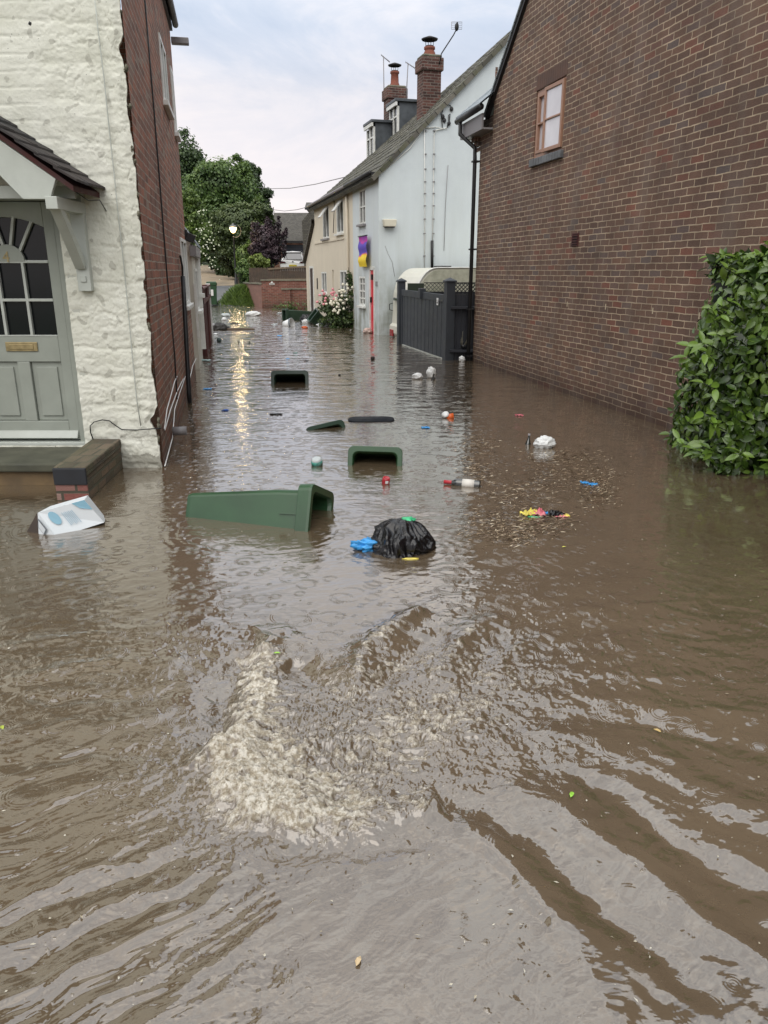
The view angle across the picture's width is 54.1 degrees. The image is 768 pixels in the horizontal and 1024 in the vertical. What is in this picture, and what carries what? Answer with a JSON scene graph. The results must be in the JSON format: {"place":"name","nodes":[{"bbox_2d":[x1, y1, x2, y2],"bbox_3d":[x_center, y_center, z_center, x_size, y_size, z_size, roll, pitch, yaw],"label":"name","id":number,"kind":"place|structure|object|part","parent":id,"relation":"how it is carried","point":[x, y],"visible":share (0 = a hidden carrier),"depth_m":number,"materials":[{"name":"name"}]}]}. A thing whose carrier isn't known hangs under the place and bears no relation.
{"place":"outdoors","nodes":[
{"label":"outdoors","id":0,"kind":"place"},
{"bbox_2d":[200,265,234,285],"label":"dirt track","id":1,"kind":"structure","parent":0,"point":[207,274],"depth_m":54.88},
{"bbox_2d":[211,286,232,305],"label":"lane","id":2,"kind":"structure","parent":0,"point":[221,290],"depth_m":44.40,"materials":[{"name":"grey asphalt"}]},
{"bbox_2d":[206,281,217,304],"bbox_3d":[-8.823,-11.231,38.665,0.544,1.167,0.712,-4,18,-11],"label":"wheelie bin","id":3,"kind":"object","parent":2,"relation":"on","point":[213,289],"visible":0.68,"depth_m":38.41,"materials":[{"name":"green plastic"}]},
{"bbox_2d":[232,239,256,273],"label":"leafy shrub","id":4,"kind":"object","parent":2,"relation":"on","point":[241,252],"visible":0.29,"depth_m":44.14,"materials":[{"name":"green plant"}]},
{"bbox_2d":[258,177,343,188],"bbox_3d":[-5.177,-18.104,41.456,0.033,2.560,31.078,-5,18,-14],"label":"overhead wire","id":5,"kind":"object","parent":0,"point":[302,186],"visible":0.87,"depth_m":38.01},
{"bbox_2d":[120,0,520,214],"label":"sky","id":6,"kind":"structure","parent":0,"point":[289,87],"materials":[{"name":"white"}]},
{"bbox_2d":[0,306,767,1023],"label":"water","id":7,"kind":"structure","parent":0,"point":[452,654],"depth_m":2.98,"materials":[{"name":"brown liquid"}]},
{"bbox_2d":[27,495,104,534],"bbox_3d":[-2.223,0.021,5.252,0.508,0.223,0.369,-4,18,-13],"label":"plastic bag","id":8,"kind":"object","parent":7,"relation":"on","point":[80,513],"visible":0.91,"depth_m":5.17,"materials":[{"name":"white plastic"}]},
{"bbox_2d":[213,322,254,329],"bbox_3d":[-4.697,-5.620,23.001,1.501,0.347,0.464,0,18,0],"label":"broken panel","id":9,"kind":"object","parent":7,"relation":"on","point":[219,326],"visible":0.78,"depth_m":22.89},
{"bbox_2d":[245,311,260,315],"bbox_3d":[-5.233,-7.922,30.141,0.646,0.244,0.315,0,18,0],"label":"carrier bag","id":10,"kind":"object","parent":7,"relation":"on","point":[253,313],"visible":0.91,"depth_m":30.03,"materials":[{"name":"white plastic"}]},
{"bbox_2d":[186,484,333,531],"bbox_3d":[-0.943,0.120,5.526,1.004,0.646,0.494,3,-6,15],"label":"wheelie bin","id":11,"kind":"object","parent":7,"relation":"on","point":[292,509],"visible":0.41,"depth_m":5.33,"materials":[{"name":"green plastic"}]},
{"bbox_2d":[216,317,355,367],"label":"litter specks","id":12,"kind":"object","parent":7,"relation":"on","point":[296,345],"visible":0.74,"depth_m":18.05,"materials":[{"name":"plastic"}]},
{"bbox_2d":[282,318,294,326],"bbox_3d":[-3.111,-6.111,24.506,0.300,0.360,0.360,-6,14,26],"label":"plastic tub","id":13,"kind":"object","parent":7,"relation":"on","point":[289,322],"visible":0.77,"depth_m":24.43,"materials":[{"name":"white plastic"}]},
{"bbox_2d":[282,309,312,319],"bbox_3d":[-3.157,-7.133,27.690,1.076,0.692,0.529,-8,17,-23],"label":"wheelie bin","id":14,"kind":"object","parent":7,"relation":"on","point":[287,314],"visible":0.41,"depth_m":27.43,"materials":[{"name":"green plastic"}]},
{"bbox_2d":[300,314,309,323],"bbox_3d":[-2.676,-6.624,25.919,0.463,0.370,0.473,0,18,0],"label":"refuse sack","id":15,"kind":"object","parent":7,"relation":"on","point":[303,318],"visible":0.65,"depth_m":25.78,"materials":[{"name":"white plastic"}]},
{"bbox_2d":[307,306,322,324],"bbox_3d":[-2.054,-6.443,25.560,0.922,0.593,0.454,34,12,-29],"label":"wheelie bin","id":16,"kind":"object","parent":7,"relation":"on","point":[314,316],"visible":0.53,"depth_m":25.26,"materials":[{"name":"green plastic"}]},
{"bbox_2d":[311,456,322,465],"bbox_3d":[-0.617,-0.454,6.922,0.104,0.092,0.104,-17,35,-18],"label":"plastic jar","id":17,"kind":"object","parent":7,"relation":"on","point":[316,461],"visible":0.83,"depth_m":6.88,"materials":[{"name":"white plastic"}]},
{"bbox_2d":[355,956,360,965],"bbox_3d":[-0.066,1.156,1.940,0.014,0.004,0.032,6,19,17],"label":"leaf","id":18,"kind":"object","parent":7,"relation":"on","point":[357,960],"visible":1,"depth_m":1.94,"materials":[{"name":"beige plant"}]},
{"bbox_2d":[363,328,372,332],"bbox_3d":[-0.469,-5.205,21.666,0.304,0.192,0.176,0,18,0],"label":"pale rubbish","id":19,"kind":"object","parent":7,"relation":"on","point":[367,330],"visible":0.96,"depth_m":21.60,"materials":[{"name":"white plastic"}]},
{"bbox_2d":[348,416,394,421],"bbox_3d":[-0.156,-1.113,9.085,0.578,0.070,0.393,-1,18,-3],"label":"bin lid","id":20,"kind":"object","parent":7,"relation":"on","point":[371,419],"visible":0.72,"depth_m":8.97,"materials":[{"name":"black plastic"}]},
{"bbox_2d":[2,537,759,1004],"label":"floating specks","id":21,"kind":"object","parent":7,"relation":"on","point":[332,901],"visible":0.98,"depth_m":2.12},
{"bbox_2d":[382,476,389,484],"bbox_3d":[0.015,-0.251,6.325,0.064,0.088,0.066,8,28,-2],"label":"drinks can","id":22,"kind":"object","parent":7,"relation":"on","point":[385,480],"visible":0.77,"depth_m":6.30,"materials":[{"name":"red metal"}]},
{"bbox_2d":[350,516,434,559],"bbox_3d":[0.085,0.186,4.865,0.498,0.316,0.424,10,20,28],"label":"refuse sack","id":23,"kind":"object","parent":7,"relation":"on","point":[404,537],"visible":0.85,"depth_m":4.74,"materials":[{"name":"black plastic"}]},
{"bbox_2d":[412,373,422,378],"bbox_3d":[0.554,-2.246,12.483,0.191,0.130,0.161,0,18,0],"label":"carrier bag","id":24,"kind":"object","parent":7,"relation":"on","point":[417,376],"visible":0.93,"depth_m":12.43,"materials":[{"name":"white plastic"}]},
{"bbox_2d":[426,366,435,377],"bbox_3d":[0.790,-2.321,12.588,0.174,0.241,0.132,0,18,0],"label":"carrier bag","id":25,"kind":"object","parent":7,"relation":"on","point":[430,371],"visible":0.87,"depth_m":12.55,"materials":[{"name":"white plastic"}]},
{"bbox_2d":[459,355,464,361],"bbox_3d":[1.543,-3.027,14.895,0.129,0.147,0.114,0,18,0],"label":"carrier bag","id":26,"kind":"object","parent":7,"relation":"on","point":[461,358],"visible":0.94,"depth_m":14.86,"materials":[{"name":"white plastic"}]},
{"bbox_2d":[444,478,480,487],"bbox_3d":[0.649,-0.239,6.274,0.308,0.079,0.079,6,19,12],"label":"wine bottle","id":27,"kind":"object","parent":7,"relation":"on","point":[466,482],"visible":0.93,"depth_m":6.24,"materials":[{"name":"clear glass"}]},
{"bbox_2d":[525,433,530,444],"bbox_3d":[1.485,-0.688,7.778,0.065,0.246,0.065,5,12,-2],"label":"beer bottle","id":28,"kind":"object","parent":7,"relation":"on","point":[528,442],"visible":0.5,"depth_m":7.75,"materials":[{"name":"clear glass"}]},
{"bbox_2d":[435,434,635,547],"bbox_3d":[1.427,-0.373,6.728,1.874,0.014,4.136,1,18,5],"label":"twig raft","id":29,"kind":"object","parent":7,"relation":"on","point":[542,524],"visible":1,"depth_m":6.00,"materials":[{"name":"brown wood"}]},
{"bbox_2d":[533,435,555,448],"bbox_3d":[1.622,-0.700,7.611,0.233,0.153,0.136,0,18,0],"label":"carrier bag","id":30,"kind":"object","parent":7,"relation":"on","point":[545,441],"visible":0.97,"depth_m":7.57,"materials":[{"name":"white plastic"}]},
{"bbox_2d":[520,507,569,517],"bbox_3d":[1.178,-0.006,5.507,0.359,0.065,0.137,0,18,0],"label":"coloured wrapper","id":31,"kind":"object","parent":7,"relation":"on","point":[540,512],"visible":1,"depth_m":5.50,"materials":[{"name":"multicoloured plastic"}]},
{"bbox_2d":[442,411,453,417],"bbox_3d":[0.778,-1.172,9.164,0.152,0.104,0.084,0,18,0],"label":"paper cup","id":32,"kind":"object","parent":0,"point":[445,414],"visible":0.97,"depth_m":9.14,"materials":[{"name":"white paper"}]},
{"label":"grass bank","id":33,"kind":"structure","parent":0,"visible":0},
{"bbox_2d":[215,283,253,305],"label":"bank grass","id":34,"kind":"structure","parent":33,"relation":"on","point":[237,295],"depth_m":39.27,"materials":[{"name":"green plant"}]},
{"bbox_3d":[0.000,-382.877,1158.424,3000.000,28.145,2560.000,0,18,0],"label":"ground","id":35,"kind":"structure","parent":0,"visible":0},
{"bbox_2d":[0,445,80,484],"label":"doorstep","id":36,"kind":"object","parent":35,"relation":"on","point":[27,465],"depth_m":6.28,"materials":[{"name":"stone"}]},
{"bbox_2d":[52,439,122,500],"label":"brick wall","id":37,"kind":"structure","parent":35,"relation":"on","point":[91,468],"depth_m":6.01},
{"bbox_2d":[0,0,195,467],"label":"brick house","id":38,"kind":"structure","parent":35,"relation":"on","point":[86,87],"depth_m":6.51,"materials":[{"name":"white brick"}]},
{"bbox_2d":[0,202,80,438],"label":"door","id":39,"kind":"structure","parent":38,"relation":"in","point":[38,399],"depth_m":6.62,"materials":[{"name":"green paint"}]},
{"bbox_2d":[0,116,105,290],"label":"porch canopy","id":40,"kind":"object","parent":38,"relation":"attached to","point":[23,177],"depth_m":5.72,"materials":[{"name":"wood"}]},
{"bbox_2d":[158,32,174,119],"bbox_3d":[-2.802,-5.520,9.576,0.135,0.794,1.008,-3,18,-10],"label":"window","id":41,"kind":"structure","parent":38,"relation":"in","point":[166,103],"depth_m":9.52,"materials":[{"name":"white glass"}]},
{"bbox_2d":[170,66,181,141],"bbox_3d":[-3.104,-5.996,11.084,0.135,0.917,0.570,-3,18,-10],"label":"window","id":42,"kind":"structure","parent":38,"relation":"in","point":[177,135],"depth_m":10.99,"materials":[{"name":"white glass"}]},
{"bbox_2d":[179,237,193,310],"bbox_3d":[-3.039,-3.630,11.485,0.135,1.011,1.404,-3,18,-10],"label":"window","id":43,"kind":"structure","parent":38,"relation":"in","point":[183,249],"depth_m":11.55,"materials":[{"name":"white glass"}]},
{"bbox_2d":[184,230,195,243],"bbox_3d":[-3.101,-4.402,12.035,0.179,0.204,0.120,-3,18,-10],"label":"floodlight","id":44,"kind":"object","parent":38,"relation":"attached to","point":[190,237],"visible":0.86,"depth_m":11.98,"materials":[{"name":"black metal"}]},
{"bbox_2d":[178,126,207,262],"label":"broadleaf tree","id":45,"kind":"object","parent":35,"relation":"on","point":[191,157],"visible":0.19,"depth_m":72.11,"materials":[{"name":"green plant"}]},
{"bbox_2d":[185,228,205,368],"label":"cream outbuilding","id":46,"kind":"structure","parent":35,"relation":"on","point":[197,295],"depth_m":13.75,"materials":[{"name":"grey stone"}]},
{"bbox_2d":[193,268,203,313],"bbox_3d":[-3.547,-4.200,14.285,0.160,0.800,1.020,-3,18,-11],"label":"window","id":47,"kind":"structure","parent":46,"relation":"in","point":[200,311],"depth_m":14.19,"materials":[{"name":"white glass"}]},
{"bbox_2d":[182,186,219,279],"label":"flowering shrub","id":48,"kind":"object","parent":35,"relation":"on","point":[197,226],"visible":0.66,"depth_m":46.25,"materials":[{"name":"green plant"}]},
{"bbox_2d":[202,283,213,356],"bbox_3d":[-4.180,-4.430,17.797,0.130,1.800,4.682,-3,18,-10],"label":"red fence","id":49,"kind":"object","parent":35,"relation":"on","point":[208,321],"visible":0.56,"depth_m":17.64,"materials":[{"name":"brown wood"}]},
{"bbox_2d":[181,153,263,272],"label":"broadleaf tree","id":50,"kind":"object","parent":35,"relation":"on","point":[214,185],"visible":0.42,"depth_m":59.97,"materials":[{"name":"green plant"}]},
{"bbox_2d":[202,227,259,275],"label":"ivy hedge","id":51,"kind":"object","parent":35,"relation":"on","point":[216,267],"visible":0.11,"depth_m":58.63,"materials":[{"name":"green plant"}]},
{"bbox_2d":[229,223,241,283],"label":"street lamp","id":52,"kind":"object","parent":35,"relation":"on","point":[233,227],"visible":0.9,"depth_m":42.84,"materials":[{"name":"black metal"}]},
{"bbox_2d":[208,198,275,279],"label":"broadleaf tree","id":53,"kind":"object","parent":35,"relation":"on","point":[243,215],"visible":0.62,"depth_m":51.63,"materials":[{"name":"green plant"}]},
{"bbox_2d":[234,258,249,283],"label":"green shrub","id":54,"kind":"object","parent":35,"relation":"on","point":[242,271],"visible":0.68,"depth_m":41.78,"materials":[{"name":"green plant"}]},
{"bbox_2d":[243,282,261,306],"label":"garden wall","id":55,"kind":"structure","parent":35,"relation":"on","point":[255,291],"depth_m":38.25,"materials":[{"name":"red brick"}]},
{"bbox_2d":[249,267,270,282],"bbox_3d":[-6.429,-12.294,39.130,1.161,0.807,0.030,0,18,0],"label":"wooden fence","id":56,"kind":"object","parent":55,"relation":"on","point":[256,278],"visible":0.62,"depth_m":39.12,"materials":[{"name":"brown wood"}]},
{"bbox_2d":[247,253,269,267],"bbox_3d":[-6.611,-12.247,40.160,1.232,2.997,1.110,0,18,0],"label":"leafy shrub","id":57,"kind":"object","parent":35,"relation":"on","point":[257,260],"visible":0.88,"depth_m":39.61,"materials":[{"name":"green plant"}]},
{"bbox_2d":[245,162,273,219],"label":"broadleaf tree","id":58,"kind":"object","parent":35,"relation":"on","point":[267,193],"visible":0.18,"depth_m":65.98,"materials":[{"name":"green plant"}]},
{"bbox_2d":[247,215,288,267],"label":"purple plum tree","id":59,"kind":"object","parent":35,"relation":"on","point":[268,245],"visible":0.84,"depth_m":42.55,"materials":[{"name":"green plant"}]},
{"bbox_2d":[260,279,306,306],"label":"garden wall","id":60,"kind":"structure","parent":35,"relation":"on","point":[271,295],"depth_m":37.02,"materials":[{"name":"brick"}]},
{"bbox_2d":[268,266,305,278],"bbox_3d":[-4.245,-11.821,37.155,2.931,0.761,0.080,0,18,0],"label":"wooden fence","id":61,"kind":"object","parent":60,"relation":"on","point":[286,274],"visible":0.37,"depth_m":37.18,"materials":[{"name":"brown wood"}]},
{"bbox_2d":[281,288,290,308],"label":"brick pillar","id":62,"kind":"structure","parent":35,"relation":"on","point":[286,295],"depth_m":35.35,"materials":[{"name":"brick"}]},
{"bbox_2d":[271,300,306,309],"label":"wall weeds","id":63,"kind":"object","parent":35,"relation":"on","point":[285,306],"depth_m":35.07,"materials":[{"name":"green plant"}]},
{"bbox_2d":[271,370,308,383],"bbox_3d":[-1.525,-1.883,12.530,0.595,0.778,1.210,-1,3,-3],"label":"wheelie bin","id":64,"kind":"object","parent":35,"relation":"on","point":[276,375],"visible":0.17,"depth_m":11.93,"materials":[{"name":"green plastic"}]},
{"bbox_2d":[274,213,307,276],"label":"garage house","id":65,"kind":"structure","parent":35,"relation":"on","point":[292,222],"depth_m":57.28,"materials":[{"name":"grey brick"}]},
{"bbox_2d":[283,245,302,276],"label":"garage door","id":66,"kind":"structure","parent":65,"relation":"in","point":[299,248],"depth_m":56.74,"materials":[{"name":"black metal"}]},
{"bbox_2d":[280,251,303,270],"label":"parked car","id":67,"kind":"object","parent":35,"relation":"on","point":[292,258],"visible":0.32,"depth_m":53.15,"materials":[{"name":"white paint"}]},
{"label":"rear window","id":68,"kind":"part","parent":67,"relation":"part of","materials":[{"name":"grey glass"}]},
{"bbox_2d":[282,288,306,308],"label":"garden wall","id":69,"kind":"structure","parent":35,"relation":"on","point":[299,295],"depth_m":35.51,"materials":[{"name":"brick"}]},
{"bbox_2d":[302,202,313,265],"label":"brown roofed house","id":70,"kind":"structure","parent":35,"relation":"on","point":[306,221],"depth_m":48.24,"materials":[{"name":"tile"}]},
{"bbox_2d":[306,420,344,429],"bbox_3d":[-0.760,-0.719,8.996,0.464,0.606,0.943,-16,6,-19],"label":"wheelie bin","id":71,"kind":"object","parent":35,"relation":"on","point":[339,423],"visible":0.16,"depth_m":8.54,"materials":[{"name":"green plastic"}]},
{"bbox_2d":[316,268,354,327],"bbox_3d":[-1.351,-6.766,24.006,1.622,1.978,1.576,0,18,0],"label":"rose bush","id":72,"kind":"object","parent":35,"relation":"on","point":[331,310],"visible":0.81,"depth_m":23.58,"materials":[{"name":"green plant"}]},
{"bbox_2d":[348,446,402,465],"bbox_3d":[-0.065,-0.277,7.425,0.504,0.659,1.025,2,0,3],"label":"wheelie bin","id":73,"kind":"object","parent":35,"relation":"on","point":[354,452],"visible":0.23,"depth_m":6.92,"materials":[{"name":"green plastic"}]},
{"bbox_2d":[302,62,461,327],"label":"cream cottage","id":74,"kind":"structure","parent":35,"relation":"on","point":[327,260],"depth_m":25.88,"materials":[{"name":"beige paint"}]},
{"bbox_2d":[310,268,313,310],"bbox_3d":[-2.843,-8.501,29.850,0.012,2.214,0.586,-5,18,-15],"label":"door","id":75,"kind":"structure","parent":74,"relation":"in","point":[311,269],"depth_m":29.76,"materials":[{"name":"wood"}]},
{"bbox_2d":[319,272,326,294],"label":"window","id":76,"kind":"structure","parent":74,"relation":"in","point":[323,274],"depth_m":27.51,"materials":[{"name":"white glass"}]},
{"bbox_2d":[318,205,329,240],"bbox_3d":[-2.148,-10.104,26.356,0.357,1.110,1.172,-5,18,-15],"label":"window","id":77,"kind":"structure","parent":74,"relation":"in","point":[325,210],"depth_m":26.36,"materials":[{"name":"white glass"}]},
{"bbox_2d":[331,198,343,235],"bbox_3d":[-1.531,-9.498,24.265,0.357,1.087,1.106,-5,18,-15],"label":"window","id":78,"kind":"structure","parent":74,"relation":"in","point":[338,207],"depth_m":24.30,"materials":[{"name":"white glass"}]},
{"bbox_2d":[340,270,346,295],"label":"window","id":79,"kind":"structure","parent":74,"relation":"in","point":[342,272],"depth_m":24.58,"materials":[{"name":"white glass"}]},
{"bbox_2d":[381,55,389,87],"bbox_3d":[0.050,-14.801,26.764,0.312,2.570,0.280,0,18,0],"label":"tv aerial","id":80,"kind":"object","parent":74,"relation":"attached to","point":[383,68],"visible":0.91,"depth_m":26.48,"materials":[{"name":"grey metal"}]},
{"bbox_2d":[406,62,414,98],"bbox_3d":[0.911,-14.562,25.580,0.372,1.305,0.280,0,18,0],"label":"tv aerial","id":81,"kind":"object","parent":74,"relation":"attached to","point":[407,78],"visible":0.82,"depth_m":25.50,"materials":[{"name":"grey metal"}]},
{"bbox_2d":[396,278,406,343],"bbox_3d":[0.415,-4.670,18.301,0.210,1.950,0.210,-4,18,-13],"label":"gate post","id":82,"kind":"object","parent":35,"relation":"on","point":[401,283],"visible":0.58,"depth_m":18.13,"materials":[{"name":"paint"}]},
{"bbox_2d":[343,30,510,334],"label":"white cottage","id":83,"kind":"structure","parent":35,"relation":"on","point":[411,187],"depth_m":20.41,"materials":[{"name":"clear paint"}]},
{"bbox_2d":[356,188,365,226],"bbox_3d":[-0.630,-8.710,21.554,0.160,0.997,0.810,-5,18,-15],"label":"window","id":84,"kind":"structure","parent":83,"relation":"in","point":[362,217],"depth_m":21.63,"materials":[{"name":"white glass"}]},
{"bbox_2d":[356,276,365,307],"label":"window","id":85,"kind":"structure","parent":83,"relation":"in","point":[361,279],"depth_m":22.43,"materials":[{"name":"white glass"}]},
{"bbox_2d":[358,235,367,266],"bbox_3d":[-0.603,-7.435,21.458,0.090,0.843,1.039,-5,18,-15],"label":"banner","id":86,"kind":"object","parent":83,"relation":"attached to","point":[362,249],"depth_m":21.44,"materials":[{"name":"fabric"}]},
{"bbox_2d":[370,270,373,332],"bbox_3d":[-0.324,-5.774,21.456,0.090,2.132,0.401,-5,18,-15],"label":"door","id":87,"kind":"structure","parent":83,"relation":"in","point":[371,298],"depth_m":21.45,"materials":[{"name":"red paint"}]},
{"bbox_2d":[439,22,461,64],"bbox_3d":[1.878,-13.137,21.094,0.580,1.054,0.351,11,21,30],"label":"tv aerial","id":88,"kind":"object","parent":83,"relation":"attached to","point":[456,25],"visible":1,"depth_m":20.98,"materials":[{"name":"black metal"}]},
{"bbox_2d":[389,266,475,337],"bbox_3d":[3.067,-5.452,20.275,5.579,2.236,1.903,-5,18,-15],"label":"caravan","id":89,"kind":"object","parent":35,"relation":"on","point":[434,274],"visible":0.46,"depth_m":18.78,"materials":[{"name":"beige paint"}]},
{"bbox_2d":[408,282,474,345],"bbox_3d":[1.649,-4.464,17.796,2.201,1.865,0.040,0,18,0],"label":"lattice fence","id":90,"kind":"object","parent":35,"relation":"on","point":[413,286],"visible":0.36,"depth_m":17.54,"materials":[{"name":"grey wood"}]},
{"bbox_2d":[442,278,456,360],"bbox_3d":[1.289,-3.630,14.985,0.220,1.989,0.220,-4,18,-13],"label":"gate post","id":91,"kind":"object","parent":35,"relation":"on","point":[449,314],"visible":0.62,"depth_m":14.85,"materials":[{"name":"paint"}]},
{"bbox_2d":[401,288,443,358],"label":"timber gate","id":92,"kind":"structure","parent":91,"relation":"attached to","point":[422,311],"depth_m":16.43,"materials":[{"name":"paint"}]},
{"bbox_2d":[450,282,474,359],"bbox_3d":[1.566,-3.574,14.955,0.515,1.899,0.190,0,18,0],"label":"side panel","id":93,"kind":"object","parent":91,"relation":"attached to","point":[461,304],"visible":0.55,"depth_m":14.96,"materials":[{"name":"black metal"}]},
{"bbox_2d":[461,334,466,347],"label":"dead twigs","id":94,"kind":"object","parent":93,"relation":"on","point":[463,345],"visible":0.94,"depth_m":14.99,"materials":[{"name":"plant"}]},
{"bbox_2d":[454,0,767,431],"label":"brick building","id":95,"kind":"structure","parent":35,"relation":"on","point":[622,146],"depth_m":9.38,"materials":[{"name":"brown brick"}]},
{"bbox_2d":[534,76,566,157],"bbox_3d":[2.417,-5.715,10.954,0.135,0.921,1.012,-4,18,-12],"label":"window","id":96,"kind":"structure","parent":95,"relation":"in","point":[551,99],"depth_m":10.85,"materials":[{"name":"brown glass"}]},
{"bbox_2d":[659,240,767,475],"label":"laurel hedge","id":97,"kind":"object","parent":35,"relation":"on","point":[722,422],"visible":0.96,"depth_m":6.54,"materials":[{"name":"green plant"}]}
]}

